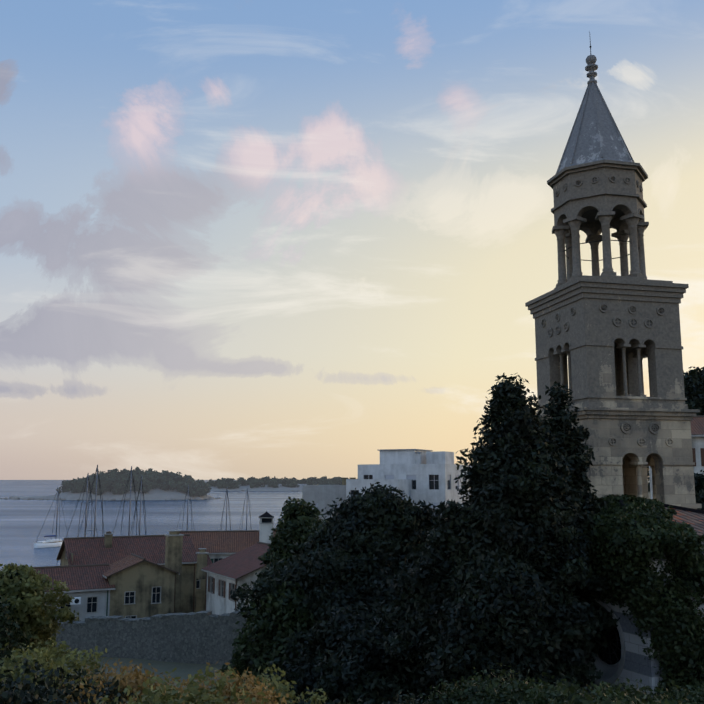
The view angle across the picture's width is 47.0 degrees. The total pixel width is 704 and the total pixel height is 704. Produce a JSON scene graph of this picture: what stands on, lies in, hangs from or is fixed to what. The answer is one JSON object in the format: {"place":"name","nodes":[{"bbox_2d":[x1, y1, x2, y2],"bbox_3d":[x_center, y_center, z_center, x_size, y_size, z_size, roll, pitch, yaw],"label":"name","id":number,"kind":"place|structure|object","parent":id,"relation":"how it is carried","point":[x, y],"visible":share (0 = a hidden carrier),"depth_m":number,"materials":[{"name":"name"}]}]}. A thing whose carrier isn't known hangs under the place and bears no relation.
{"place":"outdoors","nodes":[
{"label":"outdoors","id":0,"kind":"place"},
{"bbox_2d":[0,480,649,570],"bbox_3d":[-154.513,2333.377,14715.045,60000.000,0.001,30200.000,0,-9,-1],"label":"sea","id":1,"kind":"structure","parent":0,"point":[22,522],"depth_m":415.00,"materials":[{"name":"blue liquid"}]},
{"bbox_2d":[34,488,67,547],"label":"yacht","id":2,"kind":"object","parent":1,"relation":"on","point":[55,542],"visible":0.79,"depth_m":222.89,"materials":[{"name":"white"}]},
{"bbox_2d":[56,473,97,564],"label":"yacht","id":3,"kind":"object","parent":1,"relation":"on","point":[87,477],"visible":0.21,"depth_m":155.63,"materials":[{"name":"grey metal"}]},
{"bbox_2d":[78,465,104,536],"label":"yacht","id":4,"kind":"object","parent":1,"relation":"on","point":[95,499],"visible":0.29,"depth_m":148.03,"materials":[{"name":"grey metal"}]},
{"bbox_2d":[0,487,220,500],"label":"island rock","id":5,"kind":"structure","parent":1,"relation":"in","point":[157,493],"depth_m":728.19,"materials":[{"name":"grey stone"}]},
{"bbox_2d":[56,467,211,496],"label":"island trees","id":6,"kind":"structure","parent":5,"relation":"on","point":[107,478],"depth_m":741.78,"materials":[{"name":"green plant"}]},
{"bbox_2d":[112,466,139,535],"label":"yacht","id":7,"kind":"object","parent":1,"relation":"on","point":[131,472],"visible":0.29,"depth_m":163.79,"materials":[{"name":"white metal"}]},
{"bbox_2d":[130,475,145,534],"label":"yacht","id":8,"kind":"object","parent":1,"relation":"on","point":[141,483],"visible":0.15,"depth_m":173.54,"materials":[{"name":"white metal"}]},
{"bbox_2d":[176,485,194,530],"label":"yacht","id":9,"kind":"object","parent":1,"relation":"on","point":[187,504],"visible":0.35,"depth_m":211.38,"materials":[{"name":"white metal"}]},
{"bbox_2d":[220,490,230,529],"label":"yacht","id":10,"kind":"object","parent":1,"relation":"on","point":[226,511],"visible":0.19,"depth_m":231.06,"materials":[{"name":"grey metal"}]},
{"bbox_2d":[239,488,251,529],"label":"yacht","id":11,"kind":"object","parent":1,"relation":"on","point":[246,512],"visible":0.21,"depth_m":245.62,"materials":[{"name":"white metal"}]},
{"bbox_2d":[208,484,306,490],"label":"island rock","id":12,"kind":"object","parent":1,"relation":"in","point":[265,488],"visible":0.15,"depth_m":1276.28,"materials":[{"name":"grey stone"}]},
{"bbox_2d":[202,476,341,488],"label":"island trees","id":13,"kind":"object","parent":12,"relation":"on","point":[249,481],"materials":[{"name":"green plant"}]},
{"bbox_2d":[47,482,650,688],"bbox_3d":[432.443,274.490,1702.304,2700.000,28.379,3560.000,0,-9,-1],"label":"terrain","id":14,"kind":"structure","parent":0,"point":[183,670],"depth_m":65.92,"materials":[{"name":"soil"}]},
{"bbox_2d":[0,590,31,672],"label":"tree","id":15,"kind":"object","parent":14,"relation":"on","point":[11,633],"depth_m":38.27,"materials":[{"name":"green plant"}]},
{"bbox_2d":[0,563,79,669],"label":"tree","id":16,"kind":"object","parent":14,"relation":"on","point":[40,625],"depth_m":41.32,"materials":[{"name":"green plant"}]},
{"bbox_2d":[33,564,114,620],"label":"house","id":17,"kind":"structure","parent":14,"relation":"on","point":[89,585],"depth_m":78.13,"materials":[{"name":"red tile"}]},
{"bbox_2d":[70,597,80,604],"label":"air conditioner","id":18,"kind":"object","parent":17,"relation":"attached to","point":[76,600],"visible":0.94,"depth_m":75.89,"materials":[{"name":"white"}]},
{"bbox_2d":[56,531,196,612],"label":"house","id":19,"kind":"structure","parent":14,"relation":"on","point":[108,548],"depth_m":87.75,"materials":[{"name":"tile"}]},
{"bbox_2d":[103,553,179,617],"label":"house","id":20,"kind":"structure","parent":14,"relation":"on","point":[144,587],"depth_m":80.06,"materials":[{"name":"paint"}]},
{"bbox_2d":[165,530,183,612],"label":"chimney","id":21,"kind":"object","parent":20,"relation":"on","point":[173,549],"visible":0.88,"depth_m":82.76,"materials":[{"name":"paint"}]},
{"bbox_2d":[52,611,252,664],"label":"stone wall","id":22,"kind":"structure","parent":14,"relation":"on","point":[201,637],"depth_m":68.83,"materials":[{"name":"stone"}]},
{"bbox_2d":[0,638,327,703],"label":"olive scrub","id":23,"kind":"object","parent":14,"relation":"on","point":[192,688],"depth_m":11.07,"materials":[{"name":"green plant"}]},
{"bbox_2d":[196,555,212,611],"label":"house","id":24,"kind":"structure","parent":14,"relation":"on","point":[200,594],"depth_m":90.62,"materials":[{"name":"paint"}]},
{"bbox_2d":[196,548,208,579],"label":"chimney","id":25,"kind":"object","parent":24,"relation":"attached to","point":[201,558],"visible":0.98,"depth_m":84.81,"materials":[{"name":"paint"}]},
{"bbox_2d":[179,530,258,562],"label":"house","id":26,"kind":"structure","parent":14,"relation":"on","point":[218,545],"depth_m":96.29,"materials":[{"name":"red tile"}]},
{"bbox_2d":[259,511,273,543],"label":"white chimney","id":27,"kind":"object","parent":26,"relation":"on","point":[266,522],"visible":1,"depth_m":95.76,"materials":[{"name":"paint"}]},
{"bbox_2d":[201,542,270,614],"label":"house","id":28,"kind":"structure","parent":14,"relation":"on","point":[225,576],"depth_m":78.72,"materials":[{"name":"white paint"}]},
{"bbox_2d":[220,581,320,682],"bbox_3d":[-3.236,15.362,37.780,5.852,9.133,5.877,0,-9,-1],"label":"tree","id":29,"kind":"object","parent":14,"relation":"on","point":[259,632],"depth_m":37.10,"materials":[{"name":"green plant"}]},
{"bbox_2d":[258,496,323,579],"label":"tree","id":30,"kind":"object","parent":14,"relation":"on","point":[287,533],"depth_m":68.73,"materials":[{"name":"green plant"}]},
{"bbox_2d":[229,544,374,690],"bbox_3d":[-1.288,14.866,39.119,9.808,10.602,10.531,0,-9,-1],"label":"tree","id":31,"kind":"object","parent":14,"relation":"on","point":[310,570],"depth_m":38.61,"materials":[{"name":"green plant"}]},
{"bbox_2d":[301,518,327,543],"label":"tree","id":32,"kind":"object","parent":14,"relation":"on","point":[308,534],"visible":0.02,"depth_m":63.92,"materials":[{"name":"green plant"}]},
{"bbox_2d":[302,485,345,523],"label":"grey block","id":33,"kind":"structure","parent":14,"relation":"on","point":[322,496],"depth_m":106.30,"materials":[{"name":"paint"}]},
{"bbox_2d":[342,478,354,484],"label":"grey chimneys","id":34,"kind":"object","parent":33,"relation":"on","point":[343,481],"visible":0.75,"depth_m":110.02,"materials":[{"name":"paint"}]},
{"bbox_2d":[229,482,445,601],"bbox_3d":[0.862,14.225,44.080,15.020,14.035,11.831,0,-9,-1],"label":"tree","id":35,"kind":"object","parent":14,"relation":"on","point":[406,530],"depth_m":42.84,"materials":[{"name":"green plant"}]},
{"bbox_2d":[245,601,436,703],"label":"tree","id":36,"kind":"object","parent":14,"relation":"on","point":[326,638],"depth_m":32.35,"materials":[{"name":"green plant"}]},
{"bbox_2d":[351,550,426,620],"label":"tree","id":37,"kind":"object","parent":14,"relation":"on","point":[381,593],"depth_m":37.62,"materials":[{"name":"green plant"}]},
{"bbox_2d":[358,449,471,516],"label":"building","id":38,"kind":"structure","parent":14,"relation":"on","point":[432,476],"depth_m":101.88,"materials":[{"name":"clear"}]},
{"bbox_2d":[375,501,542,700],"bbox_3d":[4.848,11.584,32.280,7.653,11.237,6.792,0,-9,-1],"label":"tree","id":39,"kind":"object","parent":14,"relation":"on","point":[422,581],"depth_m":31.28,"materials":[{"name":"green plant"}]},
{"bbox_2d":[423,541,582,694],"bbox_3d":[5.309,11.529,29.397,5.677,9.062,5.681,0,-9,-1],"label":"tree","id":40,"kind":"object","parent":14,"relation":"on","point":[507,609],"depth_m":28.03,"materials":[{"name":"green plant"}]},
{"bbox_2d":[418,373,602,686],"bbox_3d":[6.171,8.782,31.864,6.830,15.908,6.720,0,-9,-1],"label":"tree","id":41,"kind":"object","parent":14,"relation":"on","point":[494,480],"depth_m":30.56,"materials":[{"name":"green plant"}]},
{"bbox_2d":[483,426,619,665],"bbox_3d":[7.642,10.055,32.506,6.025,14.151,5.745,0,-9,-1],"label":"tree","id":42,"kind":"object","parent":14,"relation":"on","point":[584,512],"visible":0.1,"depth_m":31.75,"materials":[{"name":"green plant"}]},
{"bbox_2d":[540,381,610,609],"bbox_3d":[9.018,9.366,33.709,4.193,16.515,4.027,0,-9,-1],"label":"tree","id":43,"kind":"object","parent":14,"relation":"on","point":[571,439],"depth_m":34.12,"materials":[{"name":"green plant"}]},
{"bbox_2d":[525,41,701,662],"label":"bell tower","id":44,"kind":"structure","parent":14,"relation":"on","point":[607,331],"depth_m":38.14,"materials":[{"name":"stone"}]},
{"bbox_2d":[583,496,703,700],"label":"church","id":45,"kind":"structure","parent":14,"relation":"on","point":[622,655],"depth_m":30.79,"materials":[{"name":"stone"},{"name":"red terracotta tile"}]},
{"bbox_2d":[579,494,703,701],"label":"church ivy leaves","id":46,"kind":"object","parent":45,"relation":"on","point":[677,639],"visible":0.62,"depth_m":29.77,"materials":[{"name":"green plant"}]},
{"bbox_2d":[598,554,701,690],"bbox_3d":[12.691,11.279,34.745,9.211,9.638,9.387,4,-10,-25],"label":"ivy","id":47,"kind":"object","parent":14,"relation":"on","point":[690,579],"depth_m":30.24,"materials":[{"name":"green plant"}]},
{"bbox_2d":[647,367,703,492],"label":"tree","id":48,"kind":"object","parent":14,"relation":"on","point":[693,390],"depth_m":76.28,"materials":[{"name":"green plant"}]},
{"bbox_2d":[649,416,703,498],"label":"house","id":49,"kind":"structure","parent":14,"relation":"on","point":[697,429],"depth_m":68.03,"materials":[{"name":"white paint"}]},
{"bbox_2d":[694,470,703,509],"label":"tree","id":50,"kind":"object","parent":14,"relation":"on","point":[699,497],"depth_m":58.19,"materials":[{"name":"green plant"}]},
{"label":"scrub stems","id":51,"kind":"object","parent":14,"relation":"on","visible":0},
{"bbox_2d":[420,663,703,703],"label":"scrub","id":52,"kind":"object","parent":51,"relation":"attached to","point":[496,692],"visible":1,"depth_m":13.95,"materials":[{"name":"green plant"}]},
{"bbox_2d":[0,0,703,479],"label":"sky","id":53,"kind":"structure","parent":0,"point":[299,239],"materials":[{"name":"blue"}]},
{"bbox_2d":[346,479,411,501],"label":"building","id":54,"kind":"structure","parent":0,"point":[405,485],"depth_m":99.35,"materials":[{"name":"white paint"}]},
{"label":"dry scrub stems","id":55,"kind":"object","parent":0,"visible":0},
{"bbox_2d":[50,658,299,703],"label":"dry scrub","id":56,"kind":"object","parent":55,"relation":"attached to","point":[140,677],"visible":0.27,"depth_m":10.82,"materials":[{"name":"plant"}]},
{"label":"dark scrub stems","id":57,"kind":"object","parent":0,"visible":0},
{"bbox_2d":[0,658,461,703],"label":"scrub","id":58,"kind":"object","parent":57,"relation":"attached to","point":[43,692],"visible":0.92,"depth_m":9.82,"materials":[{"name":"green plant"}]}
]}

